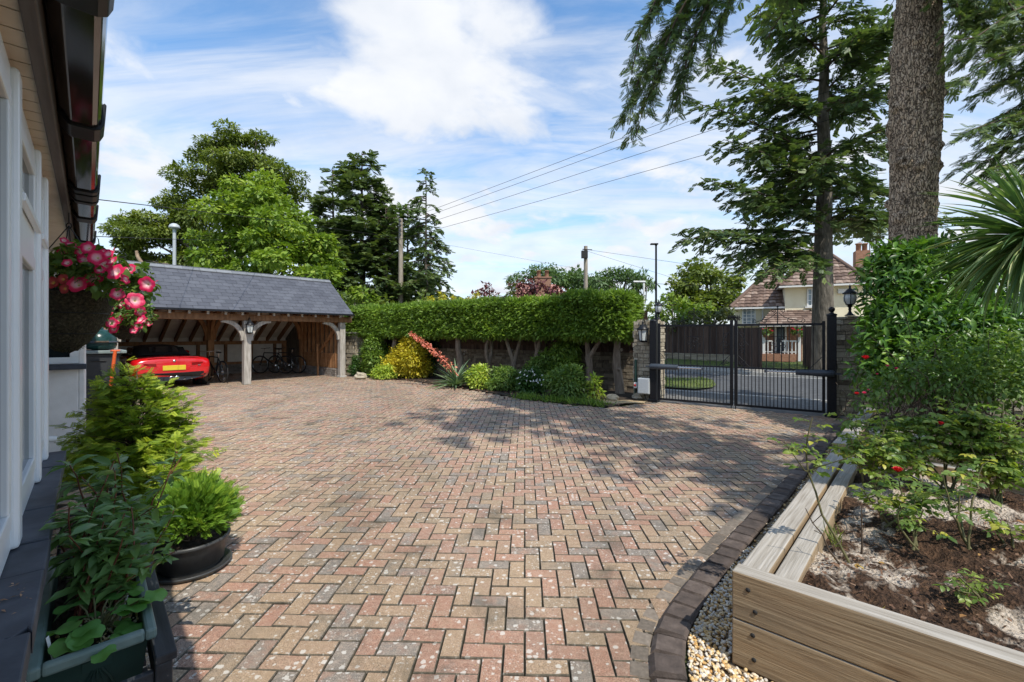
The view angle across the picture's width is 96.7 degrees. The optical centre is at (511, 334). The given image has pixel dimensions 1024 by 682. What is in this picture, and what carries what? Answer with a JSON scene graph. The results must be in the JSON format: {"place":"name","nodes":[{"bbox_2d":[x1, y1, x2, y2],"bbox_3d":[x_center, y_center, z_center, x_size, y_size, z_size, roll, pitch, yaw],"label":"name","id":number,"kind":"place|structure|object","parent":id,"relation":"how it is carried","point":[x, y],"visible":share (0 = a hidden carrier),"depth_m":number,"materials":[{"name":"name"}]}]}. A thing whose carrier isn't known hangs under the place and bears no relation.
{"place":"outdoors","nodes":[
{"label":"outdoors","id":0,"kind":"place"},
{"bbox_2d":[97,117,311,265],"label":"tree","id":1,"kind":"object","parent":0,"point":[138,226],"visible":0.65,"depth_m":31.97,"materials":[{"name":"green plant"}]},
{"bbox_2d":[181,167,348,288],"bbox_3d":[-13.342,-3.822,23.979,10.001,10.755,5.817,0,0,21],"label":"tree","id":2,"kind":"object","parent":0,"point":[264,244],"visible":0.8,"depth_m":22.98,"materials":[{"name":"green plant"}]},
{"bbox_2d":[341,285,381,306],"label":"shrub","id":3,"kind":"object","parent":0,"point":[358,296],"visible":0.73,"depth_m":22.95,"materials":[{"name":"green plant"}]},
{"bbox_2d":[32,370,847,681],"bbox_3d":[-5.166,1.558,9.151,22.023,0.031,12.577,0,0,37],"label":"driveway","id":4,"kind":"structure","parent":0,"point":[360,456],"depth_m":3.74,"materials":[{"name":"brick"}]},
{"bbox_2d":[35,542,176,681],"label":"planter stand","id":5,"kind":"object","parent":4,"relation":"on","point":[162,649],"visible":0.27,"depth_m":1.51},
{"bbox_2d":[26,556,156,681],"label":"trough planter","id":6,"kind":"object","parent":5,"relation":"on","point":[125,661],"visible":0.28,"depth_m":1.50,"materials":[{"name":"green plastic"}]},
{"bbox_2d":[46,581,167,663],"bbox_3d":[-1.411,0.991,1.581,0.320,0.124,0.367,0,0,0],"label":"young plant","id":7,"kind":"object","parent":6,"relation":"in","point":[88,634],"visible":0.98,"depth_m":1.55,"materials":[{"name":"green plant"}]},
{"bbox_2d":[38,447,191,627],"bbox_3d":[-1.643,0.781,1.908,0.502,0.546,0.795,0,0,-45],"label":"leafy shrub","id":8,"kind":"object","parent":6,"relation":"in","point":[106,551],"visible":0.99,"depth_m":1.74,"materials":[{"name":"green plant"}]},
{"bbox_2d":[86,327,126,419],"bbox_3d":[-7.217,0.708,7.900,0.660,1.665,0.740,0,0,43],"label":"barbecue","id":9,"kind":"object","parent":4,"relation":"on","point":[103,342],"visible":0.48,"depth_m":7.75,"materials":[{"name":"green ceramic"}]},
{"bbox_2d":[108,487,133,510],"bbox_3d":[-3.240,1.400,4.000,0.520,0.300,0.520,0,0,0],"label":"yew tub","id":10,"kind":"object","parent":4,"relation":"on","point":[111,488],"visible":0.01,"depth_m":3.77,"materials":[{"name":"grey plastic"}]},
{"bbox_2d":[50,356,226,496],"bbox_3d":[-3.293,0.781,3.937,1.425,1.166,1.320,0,0,0],"label":"golden yew","id":11,"kind":"object","parent":10,"relation":"on","point":[117,420],"visible":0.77,"depth_m":3.82,"materials":[{"name":"plant"}]},
{"bbox_2d":[119,344,209,388],"bbox_3d":[-11.250,0.953,14.309,4.523,1.274,2.160,0,0,40],"label":"sports car","id":12,"kind":"object","parent":4,"relation":"on","point":[168,362],"visible":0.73,"depth_m":13.16,"materials":[{"name":"red paint"}]},
{"bbox_2d":[118,437,248,531],"bbox_3d":[-2.631,1.190,3.532,0.963,0.791,0.806,0,0,0],"label":"spreading yew","id":13,"kind":"object","parent":4,"relation":"on","point":[141,477],"visible":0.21,"depth_m":3.46,"materials":[{"name":"plant"}]},
{"bbox_2d":[149,523,232,584],"bbox_3d":[-2.130,1.441,3.020,0.472,0.210,0.472,0,0,0],"label":"round pot","id":14,"kind":"object","parent":4,"relation":"on","point":[199,557],"visible":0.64,"depth_m":2.90,"materials":[{"name":"grey plastic"}]},
{"bbox_2d":[134,466,245,546],"bbox_3d":[-2.142,1.137,3.009,0.673,0.478,0.648,0,0,0],"label":"clipped yew","id":15,"kind":"object","parent":14,"relation":"on","point":[212,500],"visible":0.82,"depth_m":2.93,"materials":[{"name":"plant"}]},
{"bbox_2d":[200,350,228,382],"bbox_3d":[-9.679,1.052,14.818,1.761,1.028,0.607,0,0,33],"label":"bicycle","id":16,"kind":"object","parent":4,"relation":"on","point":[217,368],"visible":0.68,"depth_m":14.68,"materials":[{"name":"black metal"}]},
{"bbox_2d":[102,260,354,384],"bbox_3d":[-10.010,-0.268,15.544,5.514,3.675,7.087,0,0,40],"label":"carport","id":17,"kind":"object","parent":4,"relation":"on","point":[197,310],"visible":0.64,"depth_m":15.88,"materials":[{"name":"brown wood"}]},
{"bbox_2d":[252,348,293,372],"bbox_3d":[-9.472,1.052,18.021,1.761,1.028,0.607,0,0,4],"label":"bicycle","id":18,"kind":"object","parent":4,"relation":"on","point":[274,365],"visible":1,"depth_m":18.01,"materials":[{"name":"metal"}]},
{"bbox_2d":[268,347,305,372],"bbox_3d":[-8.985,1.052,18.135,1.761,1.028,0.607,0,0,11],"label":"bicycle","id":19,"kind":"object","parent":4,"relation":"on","point":[290,362],"visible":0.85,"depth_m":18.08,"materials":[{"name":"metal"}]},
{"bbox_2d":[647,318,659,402],"bbox_3d":[3.250,0.595,10.440,0.220,1.910,0.220,0,0,35],"label":"gate post","id":20,"kind":"object","parent":4,"relation":"on","point":[653,349],"visible":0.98,"depth_m":10.38,"materials":[{"name":"metal"}]},
{"bbox_2d":[638,378,649,399],"bbox_3d":[3.094,1.274,10.465,0.381,0.529,0.147,0,0,35],"label":"control box","id":21,"kind":"object","parent":20,"relation":"attached to","point":[644,386],"visible":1,"depth_m":10.43,"materials":[{"name":"white plastic"}]},
{"bbox_2d":[645,308,735,408],"bbox_3d":[3.887,0.488,9.954,1.891,2.124,0.211,0,0,31],"label":"gate leaf","id":22,"kind":"object","parent":20,"relation":"attached to","point":[659,366],"visible":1,"depth_m":9.95,"materials":[{"name":"black paint"}]},
{"bbox_2d":[825,307,838,417],"bbox_3d":[6.000,0.517,8.540,0.220,2.065,0.220,0,0,35],"label":"gate post","id":23,"kind":"object","parent":4,"relation":"on","point":[831,359],"visible":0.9,"depth_m":8.48,"materials":[{"name":"metal"}]},
{"bbox_2d":[730,305,840,412],"bbox_3d":[5.321,0.488,8.964,1.891,2.124,0.211,0,0,38],"label":"gate leaf","id":24,"kind":"object","parent":23,"relation":"attached to","point":[823,373],"visible":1,"depth_m":9.00,"materials":[{"name":"black paint"}]},
{"bbox_2d":[57,360,852,681],"bbox_3d":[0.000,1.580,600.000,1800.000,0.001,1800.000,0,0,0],"label":"ground","id":25,"kind":"structure","parent":0,"point":[487,392],"depth_m":4.72,"materials":[{"name":"beige stone"}]},
{"bbox_2d":[0,0,124,681],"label":"house","id":26,"kind":"structure","parent":25,"relation":"on","point":[53,107],"depth_m":1.62,"materials":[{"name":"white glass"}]},
{"bbox_2d":[0,33,10,576],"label":"window","id":27,"kind":"structure","parent":26,"relation":"in","point":[5,88],"depth_m":1.38,"materials":[{"name":"white glass"}]},
{"bbox_2d":[22,108,41,515],"bbox_3d":[-1.974,-0.085,1.823,0.087,1.570,0.800,0,0,-43],"label":"window","id":28,"kind":"structure","parent":26,"relation":"in","point":[30,223],"depth_m":1.96,"materials":[{"name":"white glass"}]},
{"bbox_2d":[42,176,48,460],"bbox_3d":[-2.451,-0.085,2.336,0.087,1.570,0.440,0,0,-43],"label":"window","id":29,"kind":"structure","parent":26,"relation":"in","point":[45,245],"depth_m":2.43,"materials":[{"name":"white glass"}]},
{"bbox_2d":[49,287,78,363],"bbox_3d":[-5.002,-0.140,4.789,0.640,0.920,0.070,0,0,-43],"label":"window","id":30,"kind":"structure","parent":26,"relation":"in","point":[55,357],"depth_m":4.91,"materials":[{"name":"white glass"}]},
{"bbox_2d":[49,200,161,352],"bbox_3d":[-3.029,-0.422,3.242,1.144,1.131,0.737,0,0,0],"label":"hanging basket","id":31,"kind":"object","parent":26,"relation":"hanging from","point":[78,315],"visible":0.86,"depth_m":3.14,"materials":[{"name":"black paint"}]},
{"bbox_2d":[103,253,158,339],"bbox_3d":[-4.383,-0.435,5.154,0.575,1.022,0.941,0,0,-43],"label":"hanging basket","id":32,"kind":"object","parent":26,"relation":"hanging from","point":[122,323],"visible":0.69,"depth_m":5.05,"materials":[{"name":"black paint"}]},
{"bbox_2d":[99,199,582,269],"bbox_3d":[-3.916,-3.727,23.167,9.226,4.167,34.215,0,0,19],"label":"overhead wire","id":33,"kind":"object","parent":26,"relation":"attached to","point":[261,218],"visible":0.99,"depth_m":10.63,"materials":[{"name":"black rubber"}]},
{"bbox_2d":[168,223,179,264],"bbox_3d":[-20.027,-2.514,27.000,0.580,8.128,0.571,0,0,0],"label":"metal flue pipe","id":34,"kind":"object","parent":25,"relation":"on","point":[174,226],"visible":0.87,"depth_m":26.93,"materials":[{"name":"metal"}]},
{"bbox_2d":[299,166,369,289],"bbox_3d":[-13.233,-5.457,34.281,7.797,14.029,7.715,0,0,0],"label":"conifer","id":35,"kind":"object","parent":25,"relation":"on","point":[320,202],"visible":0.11,"depth_m":33.08,"materials":[{"name":"plant"}]},
{"bbox_2d":[311,149,420,331],"bbox_3d":[-10.445,-5.522,31.047,8.368,14.197,8.904,0,0,0],"label":"conifer","id":36,"kind":"object","parent":25,"relation":"on","point":[368,204],"visible":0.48,"depth_m":29.75,"materials":[{"name":"plant"}]},
{"bbox_2d":[353,207,421,305],"bbox_3d":[-8.374,-3.443,30.146,5.946,10.005,6.047,0,0,0],"label":"conifer","id":37,"kind":"object","parent":25,"relation":"on","point":[390,286],"visible":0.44,"depth_m":29.20,"materials":[{"name":"plant"}]},
{"bbox_2d":[398,218,402,302],"bbox_3d":[-7.090,-2.901,28.964,0.339,8.902,0.428,0,0,0],"label":"utility pole","id":38,"kind":"object","parent":25,"relation":"on","point":[400,265],"visible":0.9,"depth_m":28.88,"materials":[{"name":"grey paint"}]},
{"bbox_2d":[364,77,870,238],"bbox_3d":[-6.421,-7.997,28.419,56.025,3.154,0.211,0,0,34],"label":"overhead wire","id":39,"kind":"object","parent":38,"relation":"attached to","point":[613,162],"visible":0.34,"depth_m":21.16,"materials":[{"name":"metal"}]},
{"bbox_2d":[341,25,950,236],"bbox_3d":[-6.421,-8.644,28.419,56.025,3.617,0.211,0,0,34],"label":"overhead wire","id":40,"kind":"object","parent":38,"relation":"attached to","point":[633,141],"visible":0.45,"depth_m":21.16,"materials":[{"name":"black rubber"}]},
{"bbox_2d":[382,14,946,224],"bbox_3d":[-6.421,-8.986,28.419,56.025,3.786,0.211,0,0,34],"label":"overhead wire","id":41,"kind":"object","parent":38,"relation":"attached to","point":[592,149],"visible":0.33,"depth_m":21.98,"materials":[{"name":"black rubber"}]},
{"bbox_2d":[383,65,1021,242],"bbox_3d":[-6.421,-7.087,28.419,56.024,2.576,0.211,0,0,34],"label":"overhead wire","id":42,"kind":"object","parent":38,"relation":"attached to","point":[673,163],"visible":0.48,"depth_m":20.07,"materials":[{"name":"black rubber"}]},
{"bbox_2d":[375,202,439,300],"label":"conifer","id":43,"kind":"object","parent":25,"relation":"on","point":[408,211],"visible":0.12,"depth_m":35.36,"materials":[{"name":"plant"}]},
{"bbox_2d":[401,167,464,303],"bbox_3d":[-5.504,-4.691,29.718,5.145,12.488,5.350,0,0,0],"label":"conifer","id":44,"kind":"object","parent":25,"relation":"on","point":[429,276],"visible":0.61,"depth_m":29.89,"materials":[{"name":"plant"}]},
{"bbox_2d":[502,277,566,297],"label":"tree","id":45,"kind":"object","parent":25,"relation":"on","point":[537,287],"visible":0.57,"depth_m":26.90,"materials":[{"name":"purple plant"}]},
{"bbox_2d":[581,246,591,288],"bbox_3d":[6.207,-2.901,37.864,0.902,8.903,0.687,0,0,0],"label":"utility pole","id":46,"kind":"object","parent":25,"relation":"on","point":[584,253],"visible":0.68,"depth_m":37.85,"materials":[{"name":"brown wood"}]},
{"bbox_2d":[650,243,657,318],"bbox_3d":[6.873,-1.419,22.000,0.360,5.938,0.180,0,0,0],"label":"street lamp","id":47,"kind":"object","parent":25,"relation":"on","point":[655,244],"visible":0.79,"depth_m":21.96,"materials":[{"name":"metal"}]},
{"bbox_2d":[648,291,720,324],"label":"tree","id":48,"kind":"object","parent":25,"relation":"on","point":[681,305],"visible":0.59,"depth_m":25.60,"materials":[{"name":"green plant"}]},
{"bbox_2d":[664,325,733,361],"bbox_3d":[6.283,0.541,26.398,12.744,2.018,0.300,0,0,44],"label":"roadside fence","id":49,"kind":"object","parent":25,"relation":"on","point":[709,343],"visible":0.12,"depth_m":23.21,"materials":[{"name":"wood"}]},
{"bbox_2d":[660,256,747,323],"label":"tree","id":50,"kind":"object","parent":25,"relation":"on","point":[696,273],"visible":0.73,"depth_m":34.99,"materials":[{"name":"green plant"}]},
{"bbox_2d":[663,306,747,333],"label":"bush","id":51,"kind":"object","parent":25,"relation":"on","point":[720,315],"visible":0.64,"depth_m":24.11,"materials":[{"name":"green plant"}]},
{"bbox_2d":[629,424,832,681],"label":"edge course","id":52,"kind":"object","parent":25,"relation":"on","point":[640,670],"visible":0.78,"depth_m":2.91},
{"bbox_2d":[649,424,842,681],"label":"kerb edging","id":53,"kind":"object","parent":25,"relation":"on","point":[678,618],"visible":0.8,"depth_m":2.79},
{"bbox_2d":[729,243,874,361],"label":"house","id":54,"kind":"structure","parent":25,"relation":"on","point":[760,301],"depth_m":26.93,"materials":[{"name":"brown tile"}]},
{"bbox_2d":[742,309,755,323],"bbox_3d":[14.768,-1.132,28.376,0.756,1.078,0.091,0,0,26],"label":"window","id":55,"kind":"structure","parent":54,"relation":"in","point":[748,315],"depth_m":28.38,"materials":[{"name":"glass"}]},
{"bbox_2d":[803,326,810,368],"bbox_3d":[13.049,0.590,18.683,0.299,1.919,2.369,0,0,-21],"label":"roadside fence","id":56,"kind":"object","parent":25,"relation":"on","point":[808,346],"visible":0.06,"depth_m":19.59,"materials":[{"name":"wood"}]},
{"bbox_2d":[732,449,1023,681],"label":"raised bed","id":57,"kind":"object","parent":25,"relation":"on","point":[806,607],"visible":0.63,"depth_m":2.09,"materials":[{"name":"brown wood"}]},
{"bbox_2d":[767,417,871,562],"bbox_3d":[1.625,0.829,2.442,0.482,0.749,0.262,0,0,12],"label":"rose bush","id":58,"kind":"object","parent":57,"relation":"on","point":[792,449],"visible":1,"depth_m":2.44,"materials":[{"name":"green plant"}]},
{"bbox_2d":[818,519,844,546],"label":"grass tuft","id":59,"kind":"object","parent":57,"relation":"on","point":[834,542],"visible":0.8,"depth_m":2.60,"materials":[{"name":"plant"}]},
{"bbox_2d":[823,402,926,490],"bbox_3d":[2.738,0.873,3.458,0.616,0.665,0.657,0,0,39],"label":"rose bush","id":60,"kind":"object","parent":57,"relation":"on","point":[888,455],"visible":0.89,"depth_m":3.38,"materials":[{"name":"green plant"}]},
{"bbox_2d":[849,466,947,531],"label":"rose bush","id":61,"kind":"object","parent":57,"relation":"on","point":[895,503],"visible":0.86,"depth_m":2.81,"materials":[{"name":"green plant"}]},
{"bbox_2d":[878,500,957,550],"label":"rose bush","id":62,"kind":"object","parent":57,"relation":"on","point":[912,509],"visible":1,"depth_m":2.56,"materials":[{"name":"green plant"}]},
{"bbox_2d":[868,396,1017,492],"bbox_3d":[3.285,0.851,3.527,1.015,0.709,0.644,0,0,0],"label":"rose bush","id":63,"kind":"object","parent":57,"relation":"on","point":[936,447],"visible":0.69,"depth_m":3.43,"materials":[{"name":"green plant"}]},
{"bbox_2d":[896,459,1001,550],"bbox_3d":[2.530,0.960,2.638,0.490,0.492,0.404,0,0,-19],"label":"rose bush","id":64,"kind":"object","parent":57,"relation":"on","point":[962,487],"visible":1,"depth_m":2.57,"materials":[{"name":"green plant"}]},
{"bbox_2d":[931,568,1010,606],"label":"rose bush","id":65,"kind":"object","parent":57,"relation":"on","point":[972,590],"visible":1,"depth_m":2.03,"materials":[{"name":"green plant"}]},
{"bbox_2d":[945,402,1023,503],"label":"rose bush","id":66,"kind":"object","parent":57,"relation":"on","point":[1007,468],"visible":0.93,"depth_m":3.23,"materials":[{"name":"green plant"}]},
{"bbox_2d":[978,513,1023,547],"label":"rose bush","id":67,"kind":"object","parent":57,"relation":"on","point":[995,525],"visible":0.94,"depth_m":2.55,"materials":[{"name":"green plant"}]},
{"bbox_2d":[832,408,1023,473],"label":"raised bed","id":68,"kind":"object","parent":25,"relation":"on","point":[849,431],"visible":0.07,"depth_m":5.00,"materials":[{"name":"brown wood"}]},
{"bbox_2d":[836,295,1023,426],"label":"climbing rose","id":69,"kind":"object","parent":68,"relation":"on","point":[996,364],"visible":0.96,"depth_m":5.43,"materials":[{"name":"green plant"}]},
{"bbox_2d":[907,157,1023,334],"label":"cordyline","id":70,"kind":"object","parent":68,"relation":"on","point":[996,251],"visible":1,"depth_m":4.79,"materials":[{"name":"green plant"}]},
{"bbox_2d":[841,231,1023,423],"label":"laurel bush","id":71,"kind":"object","parent":25,"relation":"on","point":[895,260],"visible":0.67,"depth_m":6.84,"materials":[{"name":"green plant"}]},
{"bbox_2d":[467,280,499,299],"label":"tree","id":72,"kind":"object","parent":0,"point":[486,287],"visible":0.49,"depth_m":25.86,"materials":[{"name":"purple plant"}]},
{"bbox_2d":[368,375,638,406],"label":"border soil","id":73,"kind":"structure","parent":0,"point":[627,395],"depth_m":12.16,"materials":[{"name":"soil"}]},
{"bbox_2d":[345,332,364,374],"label":"stone pier","id":74,"kind":"structure","parent":73,"relation":"on","point":[352,346],"depth_m":17.33,"materials":[{"name":"stone"}]},
{"bbox_2d":[346,354,363,374],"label":"shrub","id":75,"kind":"object","parent":73,"relation":"on","point":[354,366],"visible":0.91,"depth_m":16.68,"materials":[{"name":"plant"}]},
{"bbox_2d":[358,333,390,376],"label":"shrub","id":76,"kind":"object","parent":73,"relation":"on","point":[372,352],"visible":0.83,"depth_m":16.36,"materials":[{"name":"plant"}]},
{"bbox_2d":[369,363,400,379],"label":"shrub","id":77,"kind":"object","parent":73,"relation":"on","point":[377,374],"visible":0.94,"depth_m":15.51,"materials":[{"name":"plant"}]},
{"bbox_2d":[380,336,434,377],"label":"shrub","id":78,"kind":"object","parent":73,"relation":"on","point":[408,357],"visible":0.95,"depth_m":15.67,"materials":[{"name":"plant"}]},
{"bbox_2d":[424,339,440,376],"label":"shrub","id":79,"kind":"object","parent":73,"relation":"on","point":[434,343],"visible":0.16,"depth_m":16.39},
{"bbox_2d":[408,331,473,389],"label":"sword plant","id":80,"kind":"object","parent":73,"relation":"on","point":[456,379],"visible":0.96,"depth_m":13.31,"materials":[{"name":"green plant"}]},
{"bbox_2d":[344,292,568,379],"bbox_3d":[-2.201,0.182,15.262,9.995,2.850,1.625,0,0,34],"label":"hedge","id":81,"kind":"object","parent":73,"relation":"on","point":[533,318],"visible":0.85,"depth_m":14.17,"materials":[{"name":"green plant"}]},
{"bbox_2d":[464,362,490,388],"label":"shrub","id":82,"kind":"object","parent":73,"relation":"on","point":[477,379],"visible":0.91,"depth_m":12.67,"materials":[{"name":"plant"}]},
{"bbox_2d":[483,364,519,390],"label":"shrub","id":83,"kind":"object","parent":73,"relation":"on","point":[502,378],"visible":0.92,"depth_m":12.28,"materials":[{"name":"plant"}]},
{"bbox_2d":[388,347,633,390],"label":"garden wall","id":84,"kind":"structure","parent":73,"relation":"on","point":[602,364],"depth_m":14.23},
{"bbox_2d":[378,311,647,356],"bbox_3d":[-1.011,0.030,15.385,11.261,1.300,0.095,0,0,34],"label":"board fence","id":85,"kind":"object","parent":84,"relation":"on","point":[608,346],"visible":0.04,"depth_m":14.61,"materials":[{"name":"wood"}]},
{"bbox_2d":[510,366,547,393],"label":"shrub","id":86,"kind":"object","parent":73,"relation":"on","point":[530,377],"visible":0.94,"depth_m":11.64,"materials":[{"name":"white plant"}]},
{"bbox_2d":[522,354,546,388],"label":"shrub","id":87,"kind":"object","parent":73,"relation":"on","point":[535,362],"visible":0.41,"depth_m":12.68,"materials":[{"name":"plant"}]},
{"bbox_2d":[505,392,615,407],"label":"border grass","id":88,"kind":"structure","parent":73,"relation":"on","point":[598,402],"depth_m":10.19,"materials":[{"name":"plant"}]},
{"bbox_2d":[536,338,585,382],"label":"shrub","id":89,"kind":"object","parent":73,"relation":"on","point":[564,353],"visible":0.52,"depth_m":12.64,"materials":[{"name":"plant"}]},
{"bbox_2d":[540,361,590,399],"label":"shrub","id":90,"kind":"object","parent":73,"relation":"on","point":[569,380],"visible":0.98,"depth_m":10.59,"materials":[{"name":"plant"}]},
{"bbox_2d":[585,371,605,399],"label":"shrub","id":91,"kind":"object","parent":73,"relation":"on","point":[595,383],"visible":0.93,"depth_m":10.60,"materials":[{"name":"plant"}]},
{"bbox_2d":[556,286,647,393],"bbox_3d":[2.352,0.135,12.092,2.322,2.858,1.701,0,0,36],"label":"hedge","id":92,"kind":"object","parent":73,"relation":"on","point":[591,315],"visible":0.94,"depth_m":11.69,"materials":[{"name":"green plant"}]},
{"bbox_2d":[633,320,664,399],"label":"stone pillar","id":93,"kind":"structure","parent":73,"relation":"on","point":[640,352],"depth_m":10.79,"materials":[{"name":"stone"}]},
{"bbox_2d":[637,319,648,342],"bbox_3d":[3.020,-0.083,10.518,0.281,0.558,0.313,0,0,0],"label":"wall lantern","id":94,"kind":"object","parent":93,"relation":"attached to","point":[642,329],"depth_m":10.43,"materials":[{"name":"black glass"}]},
{"bbox_2d":[512,270,562,297],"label":"house","id":95,"kind":"structure","parent":0,"point":[543,279],"depth_m":43.20,"materials":[{"name":"brown brick"}]},
{"bbox_2d":[505,262,576,289],"label":"pine tree","id":96,"kind":"object","parent":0,"point":[556,275],"visible":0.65,"depth_m":56.87,"materials":[{"name":"green plant"}]},
{"bbox_2d":[94,0,1023,331],"label":"sky","id":97,"kind":"structure","parent":0,"point":[479,95],"materials":[{"name":"blue"}]},
{"bbox_2d":[556,264,595,288],"label":"pine tree","id":98,"kind":"object","parent":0,"point":[578,273],"visible":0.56,"depth_m":57.80,"materials":[{"name":"green plant"}]},
{"bbox_2d":[345,374,853,418],"bbox_3d":[1.104,1.562,13.491,43.000,0.001,2.620,0,0,35],"label":"apron","id":99,"kind":"object","parent":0,"point":[695,396],"depth_m":10.40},
{"bbox_2d":[608,0,1023,417],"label":"fir tree","id":100,"kind":"object","parent":99,"relation":"on","point":[919,61],"visible":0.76,"depth_m":7.46,"materials":[{"name":"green plant"}]},
{"bbox_2d":[837,316,882,415],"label":"stone pillar","id":101,"kind":"structure","parent":99,"relation":"on","point":[845,329],"depth_m":8.67,"materials":[{"name":"stone"}]},
{"bbox_2d":[842,285,857,315],"bbox_3d":[6.400,-0.647,8.620,0.244,0.595,0.240,0,0,0],"label":"pillar lantern","id":102,"kind":"object","parent":101,"relation":"on","point":[849,298],"visible":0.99,"depth_m":8.56,"materials":[{"name":"black paint"}]},
{"bbox_2d":[933,355,1023,425],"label":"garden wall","id":103,"kind":"structure","parent":99,"relation":"on","point":[1017,411],"depth_m":7.36,"materials":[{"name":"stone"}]},
{"bbox_2d":[580,265,660,293],"label":"pine tree","id":104,"kind":"object","parent":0,"point":[612,276],"visible":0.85,"depth_m":54.72,"materials":[{"name":"green plant"}]},
{"bbox_2d":[625,266,654,302],"label":"pine tree","id":105,"kind":"object","parent":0,"point":[634,285],"visible":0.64,"depth_m":53.25,"materials":[{"name":"green plant"}]},
{"bbox_2d":[664,359,806,388],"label":"grass verge","id":106,"kind":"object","parent":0,"point":[681,362],"depth_m":20.07,"materials":[{"name":"plant"}]},
{"bbox_2d":[738,327,761,367],"bbox_3d":[10.406,0.588,19.958,0.078,1.772,1.369,0,0,-18],"label":"roadside fence","id":107,"kind":"object","parent":106,"relation":"on","point":[756,347],"visible":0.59,"depth_m":19.85,"materials":[{"name":"wood"}]},
{"bbox_2d":[679,366,795,373],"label":"footpath","id":108,"kind":"structure","parent":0,"point":[739,369],"depth_m":19.20,"materials":[{"name":"concrete"}]},
{"bbox_2d":[668,0,1002,369],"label":"fir tree","id":109,"kind":"object","parent":108,"relation":"on","point":[774,197],"visible":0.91,"depth_m":16.46,"materials":[{"name":"green plant"}]},
{"bbox_2d":[665,371,826,399],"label":"road","id":110,"kind":"structure","parent":0,"point":[758,383],"depth_m":13.92,"materials":[{"name":"asphalt"}]},
{"bbox_2d":[664,369,826,400],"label":"road kerb","id":111,"kind":"structure","parent":110,"relation":"on","point":[746,373],"depth_m":17.10,"materials":[{"name":"concrete"}]},
{"bbox_2d":[687,431,842,681],"bbox_3d":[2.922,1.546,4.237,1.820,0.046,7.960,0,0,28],"label":"gravel","id":112,"kind":"structure","parent":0,"point":[723,592],"depth_m":2.30,"materials":[{"name":"gravel"}]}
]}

